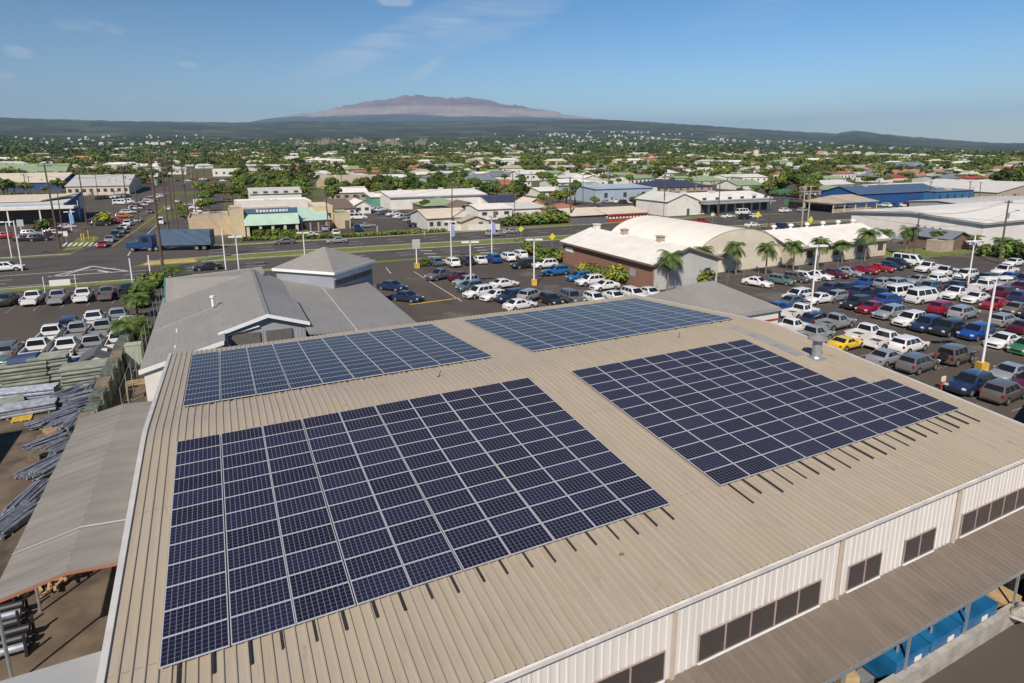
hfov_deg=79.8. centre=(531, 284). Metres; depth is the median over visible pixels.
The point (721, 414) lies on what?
solar array
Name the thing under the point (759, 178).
suburban house
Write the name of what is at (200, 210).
suv
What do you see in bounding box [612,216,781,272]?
quonset hut
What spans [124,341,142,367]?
utility cabinet
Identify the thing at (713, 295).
hip roof wing
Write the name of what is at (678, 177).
commercial shed
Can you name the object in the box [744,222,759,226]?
sedan
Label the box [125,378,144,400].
crate frame
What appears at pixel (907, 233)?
palm tree
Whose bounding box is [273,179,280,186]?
town tree
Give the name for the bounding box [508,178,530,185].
suburban house
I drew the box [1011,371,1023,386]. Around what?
sedan
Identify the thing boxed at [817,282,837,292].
sedan
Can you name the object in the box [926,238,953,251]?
stone hut
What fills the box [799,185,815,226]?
twin pole
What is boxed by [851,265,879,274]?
sports coupe
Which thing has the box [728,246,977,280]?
chain fence
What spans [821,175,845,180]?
suburban house
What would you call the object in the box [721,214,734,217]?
sports coupe
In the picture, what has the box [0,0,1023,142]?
sky
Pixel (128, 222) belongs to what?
suv
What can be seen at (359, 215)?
van
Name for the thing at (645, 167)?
suburban house
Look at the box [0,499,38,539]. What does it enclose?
rod bundle
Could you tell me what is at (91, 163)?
power line
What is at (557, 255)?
bush
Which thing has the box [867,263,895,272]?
sports coupe
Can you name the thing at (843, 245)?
palm tree
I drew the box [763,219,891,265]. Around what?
long tan building
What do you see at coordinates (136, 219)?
sedan
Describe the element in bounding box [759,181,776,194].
town tree
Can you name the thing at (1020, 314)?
suv
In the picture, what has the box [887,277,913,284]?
suv
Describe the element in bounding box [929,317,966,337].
suv
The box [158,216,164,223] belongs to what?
van
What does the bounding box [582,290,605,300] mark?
hatchback
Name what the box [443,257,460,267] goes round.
suv
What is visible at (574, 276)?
hatchback
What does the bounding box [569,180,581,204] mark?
town tree
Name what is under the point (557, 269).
suv
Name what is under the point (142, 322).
bush
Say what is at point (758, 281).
sedan
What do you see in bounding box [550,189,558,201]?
town tree
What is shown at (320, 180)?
tan hall
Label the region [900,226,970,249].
building
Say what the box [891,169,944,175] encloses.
pink block
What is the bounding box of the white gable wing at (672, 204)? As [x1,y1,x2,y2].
[635,191,700,215]
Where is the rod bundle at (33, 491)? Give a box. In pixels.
[1,478,49,515]
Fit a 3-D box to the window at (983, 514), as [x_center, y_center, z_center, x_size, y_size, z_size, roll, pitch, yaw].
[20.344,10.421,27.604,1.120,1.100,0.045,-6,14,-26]
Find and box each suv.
[0,231,20,238]
[0,261,24,270]
[0,291,19,305]
[0,340,24,357]
[19,229,41,234]
[26,234,52,241]
[44,229,61,235]
[49,226,70,231]
[58,315,81,329]
[90,220,110,225]
[110,230,120,237]
[114,213,132,217]
[119,209,136,213]
[122,219,131,225]
[128,205,142,209]
[141,199,153,202]
[193,208,208,211]
[321,225,327,231]
[385,210,400,215]
[396,214,410,219]
[403,216,410,222]
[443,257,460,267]
[459,255,474,265]
[462,284,495,299]
[484,253,501,262]
[485,229,504,236]
[494,287,522,302]
[500,252,515,261]
[511,258,535,268]
[512,249,528,258]
[516,288,540,300]
[532,258,558,268]
[542,264,570,276]
[559,287,585,302]
[575,273,605,286]
[609,199,617,202]
[618,199,626,203]
[619,285,647,295]
[738,213,752,218]
[771,222,787,228]
[778,208,791,212]
[781,286,813,297]
[796,207,807,211]
[799,310,827,323]
[840,294,873,309]
[847,285,872,296]
[872,303,907,320]
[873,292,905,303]
[878,203,892,206]
[883,256,914,268]
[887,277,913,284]
[887,334,929,352]
[891,202,899,206]
[891,309,925,326]
[895,351,940,374]
[908,313,943,333]
[927,299,954,315]
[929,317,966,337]
[934,342,975,366]
[944,368,995,396]
[946,304,980,320]
[952,268,979,280]
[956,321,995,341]
[972,272,998,282]
[979,378,1023,405]
[990,285,1015,298]
[993,275,1018,285]
[1007,289,1023,301]
[1016,273,1023,280]
[1018,308,1023,317]
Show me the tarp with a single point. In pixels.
(18, 358)
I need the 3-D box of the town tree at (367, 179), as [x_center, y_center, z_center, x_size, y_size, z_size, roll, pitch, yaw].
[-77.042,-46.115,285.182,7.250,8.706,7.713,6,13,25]
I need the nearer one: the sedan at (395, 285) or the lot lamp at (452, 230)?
the sedan at (395, 285)
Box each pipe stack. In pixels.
[0,360,49,387]
[0,382,60,399]
[0,394,24,405]
[0,395,57,419]
[26,349,71,381]
[59,357,109,388]
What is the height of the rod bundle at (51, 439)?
0.727 m
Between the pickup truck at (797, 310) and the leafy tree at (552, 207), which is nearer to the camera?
the pickup truck at (797, 310)
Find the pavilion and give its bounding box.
[804,194,877,212]
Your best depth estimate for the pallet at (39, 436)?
42.39 m
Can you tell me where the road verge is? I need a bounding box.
[0,206,908,291]
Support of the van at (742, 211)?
on the parking lot at (779, 201)
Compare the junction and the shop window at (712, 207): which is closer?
the junction
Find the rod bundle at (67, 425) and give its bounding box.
[55,412,81,434]
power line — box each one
[39,151,139,165]
[54,151,155,165]
[324,178,445,187]
[454,185,569,190]
[768,180,915,212]
[772,190,916,224]
[775,180,918,211]
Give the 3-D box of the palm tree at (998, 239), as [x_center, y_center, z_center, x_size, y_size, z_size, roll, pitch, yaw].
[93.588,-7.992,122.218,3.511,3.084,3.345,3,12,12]
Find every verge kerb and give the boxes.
[0,231,137,257]
[0,269,269,289]
[215,218,687,245]
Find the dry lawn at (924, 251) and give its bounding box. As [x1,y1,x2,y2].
[880,248,977,257]
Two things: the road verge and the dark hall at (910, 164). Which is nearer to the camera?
the road verge
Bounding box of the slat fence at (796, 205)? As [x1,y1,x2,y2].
[788,201,832,211]
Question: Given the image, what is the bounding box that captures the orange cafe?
[515,197,543,204]
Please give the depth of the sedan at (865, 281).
90.20 m
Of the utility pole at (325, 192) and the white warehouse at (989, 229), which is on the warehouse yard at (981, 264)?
the white warehouse at (989, 229)
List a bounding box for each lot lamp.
[0,221,12,257]
[13,220,22,270]
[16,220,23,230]
[63,211,74,230]
[129,258,133,282]
[221,228,226,269]
[228,236,242,268]
[297,232,308,254]
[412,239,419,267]
[444,221,456,256]
[461,241,478,279]
[485,218,497,252]
[525,238,542,285]
[806,244,827,310]
[966,235,982,283]
[974,276,1012,370]
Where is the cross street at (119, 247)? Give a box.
[68,183,225,255]
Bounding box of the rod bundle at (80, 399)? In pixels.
[59,389,91,411]
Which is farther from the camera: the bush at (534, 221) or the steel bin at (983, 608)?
the bush at (534, 221)
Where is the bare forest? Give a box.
[295,137,425,146]
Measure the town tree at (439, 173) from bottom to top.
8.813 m
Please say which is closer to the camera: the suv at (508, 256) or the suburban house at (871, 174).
the suv at (508, 256)
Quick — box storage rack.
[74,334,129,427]
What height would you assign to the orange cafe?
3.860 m
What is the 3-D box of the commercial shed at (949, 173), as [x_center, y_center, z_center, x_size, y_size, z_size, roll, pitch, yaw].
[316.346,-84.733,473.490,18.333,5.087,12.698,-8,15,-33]
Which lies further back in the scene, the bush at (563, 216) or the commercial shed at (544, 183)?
the commercial shed at (544, 183)
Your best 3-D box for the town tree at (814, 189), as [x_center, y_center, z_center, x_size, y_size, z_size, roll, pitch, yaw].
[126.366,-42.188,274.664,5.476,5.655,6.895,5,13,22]
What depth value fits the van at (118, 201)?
231.38 m
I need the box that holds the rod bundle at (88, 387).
[84,375,99,390]
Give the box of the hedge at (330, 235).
[240,228,445,240]
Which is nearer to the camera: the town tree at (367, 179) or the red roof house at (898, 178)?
the town tree at (367, 179)
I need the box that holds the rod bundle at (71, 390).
[49,381,89,406]
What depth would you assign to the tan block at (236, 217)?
142.07 m
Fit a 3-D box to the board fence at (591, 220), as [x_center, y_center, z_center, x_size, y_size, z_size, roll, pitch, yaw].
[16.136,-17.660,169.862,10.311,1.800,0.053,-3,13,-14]
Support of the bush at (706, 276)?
on the parking lot at (998, 658)
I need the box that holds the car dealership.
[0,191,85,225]
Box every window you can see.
[141,237,147,241]
[249,224,295,230]
[303,222,309,230]
[311,222,317,230]
[319,222,324,230]
[336,278,342,285]
[343,276,350,282]
[351,274,357,280]
[358,271,364,277]
[365,269,371,275]
[593,666,630,682]
[629,268,635,276]
[630,650,665,682]
[697,622,726,662]
[700,204,707,212]
[709,204,716,212]
[719,204,725,211]
[724,611,751,650]
[727,203,733,211]
[736,203,742,207]
[744,203,750,209]
[750,599,776,637]
[752,202,758,209]
[760,202,766,209]
[774,589,799,626]
[797,579,821,614]
[807,250,812,257]
[845,558,865,591]
[857,245,863,252]
[863,551,882,583]
[878,243,883,249]
[902,533,921,563]
[918,526,936,556]
[959,508,977,536]
[974,501,991,529]
[988,495,1005,522]
[1002,489,1018,516]
[1015,486,1023,509]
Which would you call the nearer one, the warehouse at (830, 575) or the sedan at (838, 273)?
the warehouse at (830, 575)
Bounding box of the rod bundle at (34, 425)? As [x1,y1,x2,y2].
[24,418,49,429]
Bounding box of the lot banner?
[42,274,76,291]
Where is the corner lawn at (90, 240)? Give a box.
[62,236,99,250]
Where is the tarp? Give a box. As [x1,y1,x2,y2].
[5,351,40,364]
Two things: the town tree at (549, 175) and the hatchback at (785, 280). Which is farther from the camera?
the town tree at (549, 175)
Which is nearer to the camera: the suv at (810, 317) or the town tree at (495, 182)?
the suv at (810, 317)
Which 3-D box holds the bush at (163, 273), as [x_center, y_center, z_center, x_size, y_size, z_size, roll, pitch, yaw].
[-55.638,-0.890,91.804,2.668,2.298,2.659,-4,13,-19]
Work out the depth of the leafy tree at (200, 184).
263.21 m
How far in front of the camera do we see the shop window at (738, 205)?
203.67 m
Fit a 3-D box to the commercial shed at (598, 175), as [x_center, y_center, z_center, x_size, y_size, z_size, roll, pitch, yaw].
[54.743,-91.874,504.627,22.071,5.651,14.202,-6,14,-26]
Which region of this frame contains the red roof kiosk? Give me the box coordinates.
[540,203,579,214]
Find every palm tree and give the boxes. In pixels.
[108,316,145,341]
[118,292,151,314]
[127,279,157,291]
[159,265,184,276]
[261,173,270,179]
[656,249,683,290]
[693,246,714,253]
[722,241,746,274]
[755,241,778,274]
[782,239,804,270]
[809,236,832,267]
[833,240,853,262]
[855,228,881,260]
[877,229,895,242]
[898,225,921,252]
[929,230,946,235]
[966,234,986,249]
[991,237,1009,243]
[1001,238,1023,244]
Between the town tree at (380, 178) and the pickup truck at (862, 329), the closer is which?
the pickup truck at (862, 329)
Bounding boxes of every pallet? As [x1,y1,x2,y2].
[10,414,32,423]
[25,445,51,461]
[36,431,57,439]
[42,424,60,433]
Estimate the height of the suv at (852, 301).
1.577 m
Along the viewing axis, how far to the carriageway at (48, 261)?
133.23 m
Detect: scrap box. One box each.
[834,670,859,682]
[856,667,874,682]
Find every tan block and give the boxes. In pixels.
[228,205,245,237]
[307,202,333,227]
[333,210,350,228]
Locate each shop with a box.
[234,197,310,207]
[247,187,301,198]
[322,198,356,212]
[328,186,367,200]
[349,198,370,213]
[409,207,468,230]
[412,197,450,209]
[455,214,490,230]
[544,207,605,223]
[559,223,722,289]
[594,206,648,221]
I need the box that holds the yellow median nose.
[142,258,195,264]
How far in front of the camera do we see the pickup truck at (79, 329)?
65.18 m
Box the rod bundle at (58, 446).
[39,435,70,456]
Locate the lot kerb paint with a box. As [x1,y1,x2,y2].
[410,298,458,304]
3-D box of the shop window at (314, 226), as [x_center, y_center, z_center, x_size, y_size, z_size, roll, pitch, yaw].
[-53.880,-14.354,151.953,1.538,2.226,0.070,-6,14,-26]
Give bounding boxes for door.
[345,220,349,227]
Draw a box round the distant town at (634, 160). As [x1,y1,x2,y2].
[0,146,1023,166]
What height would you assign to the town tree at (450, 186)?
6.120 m
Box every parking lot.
[0,191,171,256]
[0,248,1023,682]
[214,199,726,244]
[674,184,883,214]
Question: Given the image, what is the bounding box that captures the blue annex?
[922,186,973,199]
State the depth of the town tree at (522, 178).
294.34 m
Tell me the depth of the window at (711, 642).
20.43 m
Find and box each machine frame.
[0,592,29,627]
[0,615,36,656]
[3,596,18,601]
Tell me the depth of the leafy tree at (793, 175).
263.78 m
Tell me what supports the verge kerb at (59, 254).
on the parking lot at (93, 207)
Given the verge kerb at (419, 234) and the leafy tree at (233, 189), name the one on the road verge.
the verge kerb at (419, 234)
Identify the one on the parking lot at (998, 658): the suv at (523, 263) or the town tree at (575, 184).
the suv at (523, 263)
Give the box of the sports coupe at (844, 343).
[826,335,863,351]
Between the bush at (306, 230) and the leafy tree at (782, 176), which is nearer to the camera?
the bush at (306, 230)
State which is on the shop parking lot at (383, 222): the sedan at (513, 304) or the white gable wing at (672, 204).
the white gable wing at (672, 204)
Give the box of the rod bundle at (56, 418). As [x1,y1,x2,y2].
[38,404,80,428]
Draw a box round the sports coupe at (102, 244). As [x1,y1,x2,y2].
[96,241,108,247]
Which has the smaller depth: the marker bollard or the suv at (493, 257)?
the marker bollard
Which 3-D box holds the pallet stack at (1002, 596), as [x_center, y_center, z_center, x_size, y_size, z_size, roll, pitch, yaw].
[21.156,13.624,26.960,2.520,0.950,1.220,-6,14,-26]
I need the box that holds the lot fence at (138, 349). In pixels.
[119,283,163,403]
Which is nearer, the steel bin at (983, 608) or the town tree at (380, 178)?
the steel bin at (983, 608)
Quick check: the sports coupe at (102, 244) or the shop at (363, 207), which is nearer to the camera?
the sports coupe at (102, 244)
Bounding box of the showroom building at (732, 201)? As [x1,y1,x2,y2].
[680,190,775,213]
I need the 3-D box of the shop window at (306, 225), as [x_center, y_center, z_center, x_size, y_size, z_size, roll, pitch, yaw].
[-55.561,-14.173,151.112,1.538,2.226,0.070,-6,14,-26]
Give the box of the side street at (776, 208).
[763,206,824,213]
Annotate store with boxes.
[0,172,72,189]
[188,211,230,235]
[212,169,237,175]
[249,168,276,172]
[909,195,1023,206]
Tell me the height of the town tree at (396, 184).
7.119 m
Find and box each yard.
[0,180,203,194]
[0,347,147,680]
[829,238,1023,283]
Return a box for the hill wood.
[0,134,1023,155]
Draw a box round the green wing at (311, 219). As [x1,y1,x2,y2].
[297,207,330,231]
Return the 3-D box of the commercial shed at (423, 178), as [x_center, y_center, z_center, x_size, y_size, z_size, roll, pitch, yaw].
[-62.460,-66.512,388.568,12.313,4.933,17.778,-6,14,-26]
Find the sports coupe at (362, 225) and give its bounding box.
[360,223,375,227]
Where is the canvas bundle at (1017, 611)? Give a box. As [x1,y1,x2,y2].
[1009,601,1023,622]
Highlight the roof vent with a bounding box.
[806,334,828,361]
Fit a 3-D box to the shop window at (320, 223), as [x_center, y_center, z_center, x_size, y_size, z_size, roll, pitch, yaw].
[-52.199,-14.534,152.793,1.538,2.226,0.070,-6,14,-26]
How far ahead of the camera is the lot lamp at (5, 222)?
113.96 m
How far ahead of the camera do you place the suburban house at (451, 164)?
632.56 m
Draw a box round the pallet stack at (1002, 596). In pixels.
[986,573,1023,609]
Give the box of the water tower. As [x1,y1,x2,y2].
[753,150,758,155]
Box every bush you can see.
[31,218,57,230]
[92,211,111,221]
[115,313,151,338]
[127,287,155,299]
[133,295,151,309]
[135,271,163,287]
[158,271,170,284]
[253,228,264,236]
[265,229,276,235]
[274,228,281,235]
[282,229,290,235]
[287,229,297,235]
[296,229,307,237]
[420,257,429,265]
[500,217,512,225]
[505,215,523,225]
[511,212,533,224]
[519,241,541,254]
[529,214,542,224]
[531,211,552,223]
[535,248,551,261]
[546,248,562,261]
[548,213,561,223]
[550,210,569,222]
[575,262,587,270]
[583,262,601,273]
[592,266,607,272]
[597,268,609,278]
[605,264,622,281]
[609,268,629,282]
[697,269,715,282]
[976,244,994,256]
[991,241,1016,258]
[1007,242,1023,259]
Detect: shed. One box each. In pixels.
[0,401,151,677]
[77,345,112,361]
[152,167,186,174]
[264,164,290,169]
[350,170,380,173]
[364,192,380,206]
[382,174,406,179]
[408,172,435,179]
[420,175,430,181]
[434,171,458,173]
[445,199,472,209]
[468,171,487,173]
[539,178,590,186]
[558,173,595,175]
[558,175,573,178]
[561,182,598,184]
[583,169,611,176]
[604,172,636,180]
[613,175,654,183]
[662,176,687,179]
[712,174,739,180]
[819,171,854,179]
[847,168,874,174]
[912,175,960,181]
[927,171,954,175]
[967,169,994,175]
[992,166,1017,170]
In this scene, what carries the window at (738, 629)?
in the warehouse at (830, 575)
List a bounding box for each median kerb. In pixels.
[145,221,842,264]
[150,219,847,260]
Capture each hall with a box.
[0,163,73,173]
[315,174,381,188]
[486,172,510,178]
[819,164,869,168]
[865,162,933,169]
[925,179,1023,196]
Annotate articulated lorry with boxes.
[126,229,214,251]
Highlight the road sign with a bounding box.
[771,189,789,195]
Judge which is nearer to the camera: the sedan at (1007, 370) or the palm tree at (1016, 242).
the sedan at (1007, 370)
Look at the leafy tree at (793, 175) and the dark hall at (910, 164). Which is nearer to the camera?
the leafy tree at (793, 175)
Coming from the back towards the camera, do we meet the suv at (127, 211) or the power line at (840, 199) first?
the suv at (127, 211)
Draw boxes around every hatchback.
[301,231,318,236]
[331,229,339,234]
[428,257,442,265]
[452,274,479,285]
[455,279,483,291]
[539,291,563,305]
[566,270,590,281]
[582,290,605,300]
[749,213,761,217]
[766,273,795,285]
[784,271,810,282]
[795,270,820,281]
[825,289,848,302]
[838,281,855,289]
[872,277,887,287]
[915,280,941,290]
[928,273,951,282]
[990,312,1019,327]
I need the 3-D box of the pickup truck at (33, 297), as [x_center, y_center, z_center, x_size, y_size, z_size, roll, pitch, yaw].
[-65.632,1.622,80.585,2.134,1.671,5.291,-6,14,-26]
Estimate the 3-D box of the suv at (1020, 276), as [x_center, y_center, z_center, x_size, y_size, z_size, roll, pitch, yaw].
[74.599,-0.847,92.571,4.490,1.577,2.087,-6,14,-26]
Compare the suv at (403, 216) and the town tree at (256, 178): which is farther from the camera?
the town tree at (256, 178)
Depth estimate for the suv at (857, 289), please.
83.19 m
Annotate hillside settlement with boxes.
[13,131,980,150]
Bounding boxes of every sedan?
[0,357,9,363]
[12,235,27,241]
[37,231,59,236]
[54,224,76,228]
[71,356,79,361]
[104,235,114,241]
[134,217,141,221]
[193,261,221,270]
[274,237,295,244]
[326,236,347,243]
[376,210,389,214]
[376,280,407,291]
[389,290,423,302]
[447,271,471,280]
[473,255,487,263]
[479,288,504,301]
[488,278,518,288]
[502,228,520,233]
[502,298,537,310]
[589,279,620,290]
[601,290,623,298]
[640,286,659,294]
[741,276,773,287]
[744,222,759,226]
[769,301,792,312]
[777,294,806,305]
[805,292,831,304]
[811,270,834,280]
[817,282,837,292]
[822,268,850,278]
[838,266,864,276]
[854,276,874,285]
[855,300,883,314]
[864,347,902,367]
[876,260,904,269]
[907,274,930,285]
[944,280,967,288]
[961,291,990,303]
[979,296,1009,310]
[983,331,1020,349]
[989,361,1023,379]
[999,271,1017,275]
[999,301,1023,315]
[1002,258,1023,266]
[1007,319,1023,333]
[1007,337,1023,354]
[1009,281,1023,289]
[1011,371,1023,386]
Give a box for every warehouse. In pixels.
[64,174,142,195]
[96,295,1023,682]
[373,187,486,209]
[557,183,653,202]
[820,183,939,205]
[848,199,1023,248]
[857,182,924,185]
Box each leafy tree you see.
[174,203,185,210]
[178,210,189,223]
[191,181,204,197]
[194,199,208,207]
[197,190,211,197]
[200,183,224,199]
[201,198,216,210]
[218,183,227,199]
[222,185,240,200]
[281,175,293,182]
[419,199,429,204]
[545,205,556,211]
[629,196,635,206]
[770,171,791,196]
[782,169,811,197]
[802,176,821,198]
[988,167,1018,180]
[1010,164,1023,181]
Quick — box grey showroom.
[138,247,415,400]
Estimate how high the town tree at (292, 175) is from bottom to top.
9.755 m
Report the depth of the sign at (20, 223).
148.10 m
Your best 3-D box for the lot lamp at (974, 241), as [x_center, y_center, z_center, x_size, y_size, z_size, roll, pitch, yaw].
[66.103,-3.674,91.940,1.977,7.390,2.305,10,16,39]
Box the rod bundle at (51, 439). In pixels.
[21,430,68,452]
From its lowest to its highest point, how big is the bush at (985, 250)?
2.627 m
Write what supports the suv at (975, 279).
on the parking lot at (998, 658)
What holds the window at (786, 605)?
in the warehouse at (830, 575)
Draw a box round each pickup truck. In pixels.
[17,336,54,353]
[18,289,45,305]
[34,323,65,340]
[45,288,69,304]
[49,336,81,355]
[63,320,90,337]
[71,287,93,302]
[75,333,107,355]
[82,309,105,326]
[88,317,113,334]
[95,285,117,300]
[104,331,131,347]
[106,307,129,319]
[112,217,124,222]
[115,226,125,233]
[117,282,136,297]
[352,224,361,231]
[371,207,385,211]
[407,222,416,226]
[424,268,455,280]
[691,218,708,222]
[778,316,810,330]
[780,302,819,318]
[797,324,834,339]
[814,312,856,330]
[844,322,884,338]
[861,328,900,348]
[863,287,892,298]
[914,261,941,272]
[931,265,959,275]
[940,285,974,300]
[967,279,999,291]
[991,264,1019,274]
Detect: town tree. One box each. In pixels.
[0,178,13,193]
[8,181,18,192]
[16,182,33,193]
[49,178,66,191]
[230,177,248,184]
[235,183,245,194]
[244,178,253,187]
[251,175,263,182]
[262,183,274,186]
[269,172,275,178]
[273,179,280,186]
[278,178,291,186]
[286,172,295,179]
[287,183,301,187]
[293,179,306,186]
[300,186,307,196]
[324,176,338,184]
[324,185,342,198]
[327,178,335,184]
[332,182,347,186]
[342,180,350,186]
[350,178,365,186]
[359,176,372,184]
[370,182,379,188]
[371,174,385,182]
[376,182,389,190]
[381,185,392,190]
[385,179,393,185]
[390,181,402,189]
[393,176,404,189]
[402,173,420,186]
[410,182,420,188]
[421,182,431,188]
[426,177,436,181]
[429,180,446,188]
[432,171,445,177]
[434,175,444,179]
[446,183,458,188]
[448,171,457,177]
[453,176,465,183]
[458,170,468,176]
[460,183,472,187]
[472,179,483,186]
[477,181,496,194]
[490,179,500,185]
[491,185,502,194]
[504,183,518,192]
[511,180,520,196]
[514,185,529,196]
[518,176,526,184]
[520,184,529,196]
[537,193,547,200]
[538,171,546,178]
[546,177,558,186]
[547,172,553,177]
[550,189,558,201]
[556,187,574,203]
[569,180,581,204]
[590,196,599,206]
[625,174,634,182]
[751,185,760,189]
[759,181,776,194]
[789,190,800,195]
[795,176,806,198]
[811,173,823,179]
[811,187,819,196]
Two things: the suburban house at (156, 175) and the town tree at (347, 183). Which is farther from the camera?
the suburban house at (156, 175)
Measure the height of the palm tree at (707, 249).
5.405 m
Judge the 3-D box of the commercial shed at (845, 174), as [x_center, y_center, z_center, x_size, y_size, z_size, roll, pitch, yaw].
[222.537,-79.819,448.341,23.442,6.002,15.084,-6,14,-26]
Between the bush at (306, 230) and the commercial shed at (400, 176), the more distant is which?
the commercial shed at (400, 176)
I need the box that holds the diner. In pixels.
[243,206,299,235]
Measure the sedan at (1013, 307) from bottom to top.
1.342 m
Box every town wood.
[0,151,1023,164]
[0,158,1023,183]
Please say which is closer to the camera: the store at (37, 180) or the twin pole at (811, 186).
the twin pole at (811, 186)
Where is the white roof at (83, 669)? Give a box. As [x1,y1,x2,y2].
[0,651,101,682]
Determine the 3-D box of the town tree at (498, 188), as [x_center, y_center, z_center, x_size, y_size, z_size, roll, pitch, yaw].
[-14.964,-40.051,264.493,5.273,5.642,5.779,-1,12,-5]
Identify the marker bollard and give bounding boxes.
[940,376,945,390]
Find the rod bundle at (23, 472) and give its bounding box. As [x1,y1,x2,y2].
[14,453,57,479]
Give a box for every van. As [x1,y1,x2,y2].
[112,199,128,204]
[119,198,134,202]
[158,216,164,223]
[350,212,366,219]
[735,208,750,213]
[885,282,914,297]
[892,252,924,265]
[905,286,941,304]
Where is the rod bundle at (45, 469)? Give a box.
[26,452,62,480]
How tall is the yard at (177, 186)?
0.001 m
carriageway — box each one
[0,212,851,268]
[0,221,850,287]
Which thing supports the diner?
on the shop parking lot at (383, 222)
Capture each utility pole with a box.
[37,164,60,248]
[57,190,64,242]
[72,168,87,224]
[118,166,127,208]
[129,178,139,223]
[140,151,164,269]
[154,153,168,228]
[162,160,173,221]
[165,170,177,228]
[175,164,188,225]
[192,174,195,211]
[220,190,231,215]
[320,187,330,234]
[447,179,461,224]
[509,192,519,241]
[566,177,573,212]
[717,183,719,216]
[767,180,774,229]
[912,212,923,253]
[998,200,1019,263]
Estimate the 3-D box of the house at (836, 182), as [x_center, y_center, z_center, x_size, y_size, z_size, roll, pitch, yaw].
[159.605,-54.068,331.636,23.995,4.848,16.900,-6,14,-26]
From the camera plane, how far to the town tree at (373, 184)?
279.60 m
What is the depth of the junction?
104.49 m
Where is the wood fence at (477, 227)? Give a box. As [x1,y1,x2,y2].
[448,224,499,230]
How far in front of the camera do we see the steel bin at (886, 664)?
22.88 m
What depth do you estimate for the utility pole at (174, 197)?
148.87 m
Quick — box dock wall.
[878,599,1018,682]
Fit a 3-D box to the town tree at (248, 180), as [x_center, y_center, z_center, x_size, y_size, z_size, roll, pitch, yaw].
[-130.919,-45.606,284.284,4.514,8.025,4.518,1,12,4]
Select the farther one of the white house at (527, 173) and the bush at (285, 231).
the white house at (527, 173)
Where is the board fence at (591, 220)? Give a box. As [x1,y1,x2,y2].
[572,217,606,223]
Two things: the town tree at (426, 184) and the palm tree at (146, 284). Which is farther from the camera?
the town tree at (426, 184)
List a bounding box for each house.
[147,168,166,176]
[195,164,212,167]
[309,170,327,176]
[343,166,364,172]
[409,169,429,171]
[442,163,464,166]
[464,175,498,187]
[487,169,503,171]
[498,179,521,187]
[499,165,521,170]
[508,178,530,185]
[510,170,545,180]
[526,187,557,196]
[546,170,560,176]
[571,174,608,183]
[630,165,660,169]
[632,179,711,191]
[645,169,678,178]
[678,169,694,176]
[682,175,724,184]
[696,167,713,174]
[717,179,761,189]
[732,174,767,182]
[743,166,769,172]
[799,180,853,188]
[819,185,837,194]
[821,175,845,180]
[855,172,894,182]
[891,175,906,180]
[949,169,966,173]
[957,176,979,179]
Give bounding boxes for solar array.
[159,378,673,682]
[183,324,491,406]
[463,298,732,351]
[571,339,979,503]
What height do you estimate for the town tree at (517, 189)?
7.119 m
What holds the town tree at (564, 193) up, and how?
on the shop parking lot at (383, 222)
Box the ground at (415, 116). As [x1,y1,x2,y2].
[0,95,1023,291]
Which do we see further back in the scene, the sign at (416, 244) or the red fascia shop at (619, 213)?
the red fascia shop at (619, 213)
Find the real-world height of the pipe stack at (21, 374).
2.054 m
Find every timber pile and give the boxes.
[18,581,56,596]
[40,574,74,598]
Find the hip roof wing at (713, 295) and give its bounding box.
[645,281,781,323]
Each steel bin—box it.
[863,634,930,679]
[918,616,962,653]
[950,595,998,633]
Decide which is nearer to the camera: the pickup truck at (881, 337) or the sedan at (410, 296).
the pickup truck at (881, 337)
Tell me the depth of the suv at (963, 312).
72.60 m
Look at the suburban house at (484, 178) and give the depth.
345.69 m
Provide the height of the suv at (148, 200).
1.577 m
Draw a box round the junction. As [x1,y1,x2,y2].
[0,260,149,275]
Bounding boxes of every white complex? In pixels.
[465,203,512,217]
[480,195,517,203]
[505,202,544,215]
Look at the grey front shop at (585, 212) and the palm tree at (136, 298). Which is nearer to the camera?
the palm tree at (136, 298)

